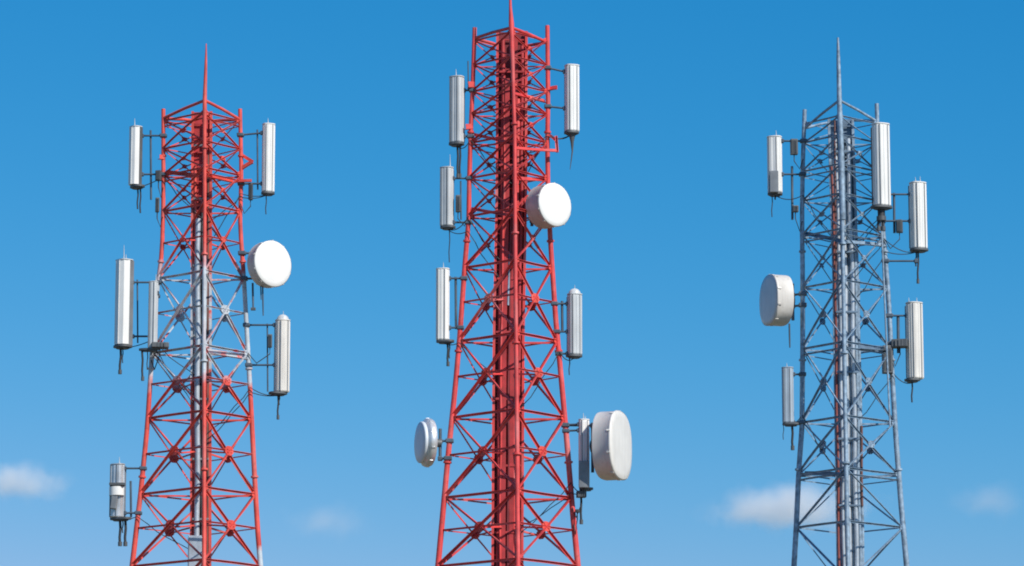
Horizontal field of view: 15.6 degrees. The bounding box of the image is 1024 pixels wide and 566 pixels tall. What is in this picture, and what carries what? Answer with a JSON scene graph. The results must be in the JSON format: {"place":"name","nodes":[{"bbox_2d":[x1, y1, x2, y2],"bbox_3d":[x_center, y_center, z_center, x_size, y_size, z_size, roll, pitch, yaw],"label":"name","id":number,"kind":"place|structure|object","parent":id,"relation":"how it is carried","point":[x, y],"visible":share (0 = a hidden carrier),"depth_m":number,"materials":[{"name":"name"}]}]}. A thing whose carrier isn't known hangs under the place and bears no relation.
{"place":"outdoors","nodes":[
{"label":"outdoors","id":0,"kind":"place"},
{"bbox_2d":[0,0,1023,565],"label":"sky","id":1,"kind":"structure","parent":0,"point":[670,239],"materials":[{"name":"blue"}]},
{"bbox_2d":[791,37,908,565],"bbox_3d":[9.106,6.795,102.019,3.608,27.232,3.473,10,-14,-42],"label":"lattice tower","id":2,"kind":"structure","parent":0,"point":[848,349],"depth_m":102.61,"materials":[{"name":"metal"}]},
{"bbox_2d":[759,274,806,347],"bbox_3d":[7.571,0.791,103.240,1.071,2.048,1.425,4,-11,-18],"label":"microwave dish","id":3,"kind":"object","parent":2,"relation":"attached to","point":[777,305],"visible":1,"depth_m":102.80,"materials":[{"name":"metal"}]},
{"bbox_2d":[767,133,832,235],"bbox_3d":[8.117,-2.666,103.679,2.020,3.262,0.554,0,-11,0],"label":"panel antenna","id":4,"kind":"object","parent":2,"relation":"attached to","point":[775,174],"visible":1,"depth_m":103.70,"materials":[{"name":"metal"}]},
{"bbox_2d":[781,363,840,477],"bbox_3d":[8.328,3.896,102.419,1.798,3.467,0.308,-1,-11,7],"label":"panel antenna","id":5,"kind":"object","parent":2,"relation":"attached to","point":[788,376],"visible":1,"depth_m":102.51,"materials":[{"name":"metal"}]},
{"bbox_2d":[847,122,891,256],"bbox_3d":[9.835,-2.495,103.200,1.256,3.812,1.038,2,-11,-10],"label":"panel antenna","id":6,"kind":"object","parent":2,"relation":"attached to","point":[880,168],"visible":0.99,"depth_m":102.94,"materials":[{"name":"metal"}]},
{"bbox_2d":[857,298,923,420],"bbox_3d":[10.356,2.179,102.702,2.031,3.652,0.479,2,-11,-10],"label":"panel antenna","id":7,"kind":"object","parent":2,"relation":"attached to","point":[911,343],"visible":1,"depth_m":102.74,"materials":[{"name":"metal"}]},
{"bbox_2d":[855,177,927,296],"bbox_3d":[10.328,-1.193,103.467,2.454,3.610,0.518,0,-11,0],"label":"panel antenna","id":8,"kind":"object","parent":2,"relation":"attached to","point":[917,210],"visible":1,"depth_m":103.39,"materials":[{"name":"metal"}]},
{"label":"ground","id":9,"kind":"structure","parent":0,"visible":0},
{"bbox_2d":[129,44,262,565],"bbox_3d":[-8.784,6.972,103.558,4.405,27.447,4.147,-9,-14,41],"label":"lattice tower","id":10,"kind":"structure","parent":9,"relation":"on","point":[201,500],"depth_m":104.17,"materials":[{"name":"red paint"}]},
{"bbox_2d":[109,457,187,548],"bbox_3d":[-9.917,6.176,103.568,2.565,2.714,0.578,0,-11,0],"label":"panel antenna","id":11,"kind":"object","parent":10,"relation":"attached to","point":[118,512],"visible":1,"depth_m":103.48,"materials":[{"name":"metal"}]},
{"bbox_2d":[113,256,201,378],"bbox_3d":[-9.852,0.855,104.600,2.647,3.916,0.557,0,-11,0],"label":"panel antenna","id":12,"kind":"object","parent":10,"relation":"attached to","point":[124,335],"visible":1,"depth_m":104.46,"materials":[{"name":"metal"}]},
{"bbox_2d":[139,278,193,404],"bbox_3d":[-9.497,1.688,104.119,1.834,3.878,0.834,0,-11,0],"label":"panel antenna","id":13,"kind":"object","parent":10,"relation":"attached to","point":[154,345],"visible":0.98,"depth_m":104.00,"materials":[{"name":"metal"}]},
{"bbox_2d":[128,118,206,226],"bbox_3d":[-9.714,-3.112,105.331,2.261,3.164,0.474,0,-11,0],"label":"panel antenna","id":14,"kind":"object","parent":10,"relation":"attached to","point":[136,137],"visible":0.99,"depth_m":105.25,"materials":[{"name":"metal"}]},
{"bbox_2d":[200,122,274,252],"bbox_3d":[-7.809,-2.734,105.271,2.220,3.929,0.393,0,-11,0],"label":"panel antenna","id":15,"kind":"object","parent":10,"relation":"attached to","point":[267,182],"visible":0.99,"depth_m":105.25,"materials":[{"name":"metal"}]},
{"bbox_2d":[201,311,289,444],"bbox_3d":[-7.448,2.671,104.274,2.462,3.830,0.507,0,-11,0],"label":"panel antenna","id":16,"kind":"object","parent":10,"relation":"attached to","point":[281,363],"visible":1,"depth_m":104.23,"materials":[{"name":"metal"}]},
{"bbox_2d":[238,240,290,315],"bbox_3d":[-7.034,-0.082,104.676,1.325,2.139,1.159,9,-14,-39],"label":"microwave dish","id":17,"kind":"object","parent":10,"relation":"attached to","point":[268,263],"visible":1,"depth_m":104.25,"materials":[{"name":"metal"}]},
{"bbox_2d":[435,0,580,565],"bbox_3d":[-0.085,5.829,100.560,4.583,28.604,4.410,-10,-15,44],"label":"lattice tower","id":18,"kind":"structure","parent":9,"relation":"on","point":[506,296],"depth_m":101.30,"materials":[{"name":"red paint"}]},
{"bbox_2d":[414,418,453,466],"bbox_3d":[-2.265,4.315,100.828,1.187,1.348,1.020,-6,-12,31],"label":"microwave dish","id":19,"kind":"object","parent":18,"relation":"attached to","point":[427,442],"visible":1,"depth_m":100.53,"materials":[{"name":"metal"}]},
{"bbox_2d":[440,160,499,277],"bbox_3d":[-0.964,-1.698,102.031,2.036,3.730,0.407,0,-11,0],"label":"panel antenna","id":20,"kind":"object","parent":18,"relation":"attached to","point":[447,180],"visible":1,"depth_m":101.99,"materials":[{"name":"metal"}]},
{"bbox_2d":[436,262,506,382],"bbox_3d":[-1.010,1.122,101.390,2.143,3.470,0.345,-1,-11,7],"label":"panel antenna","id":21,"kind":"object","parent":18,"relation":"attached to","point":[443,280],"visible":1,"depth_m":101.46,"materials":[{"name":"metal"}]},
{"bbox_2d":[449,61,512,184],"bbox_3d":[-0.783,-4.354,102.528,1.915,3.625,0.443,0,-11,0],"label":"panel antenna","id":22,"kind":"object","parent":18,"relation":"attached to","point":[457,92],"visible":1,"depth_m":102.42,"materials":[{"name":"metal"}]},
{"bbox_2d":[509,64,579,184],"bbox_3d":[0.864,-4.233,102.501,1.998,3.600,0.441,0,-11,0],"label":"panel antenna","id":23,"kind":"object","parent":18,"relation":"attached to","point":[570,107],"visible":1,"depth_m":102.49,"materials":[{"name":"metal"}]},
{"bbox_2d":[526,182,570,228],"bbox_3d":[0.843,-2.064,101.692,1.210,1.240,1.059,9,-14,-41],"label":"microwave dish","id":24,"kind":"object","parent":18,"relation":"attached to","point":[548,205],"visible":1,"depth_m":101.25,"materials":[{"name":"metal"}]},
{"bbox_2d":[520,285,581,407],"bbox_3d":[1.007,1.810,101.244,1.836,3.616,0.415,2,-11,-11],"label":"panel antenna","id":25,"kind":"object","parent":18,"relation":"attached to","point":[573,304],"visible":0.98,"depth_m":101.36,"materials":[{"name":"metal"}]},
{"bbox_2d":[520,413,592,534],"bbox_3d":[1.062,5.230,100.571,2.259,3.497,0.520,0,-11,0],"label":"panel antenna","id":26,"kind":"object","parent":18,"relation":"attached to","point":[582,429],"visible":1,"depth_m":100.55,"materials":[{"name":"metal"}]},
{"bbox_2d":[561,410,631,480],"bbox_3d":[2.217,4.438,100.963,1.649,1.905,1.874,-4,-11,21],"label":"microwave dish","id":27,"kind":"object","parent":18,"relation":"attached to","point":[611,447],"visible":1,"depth_m":100.20,"materials":[{"name":"metal"}]}
]}

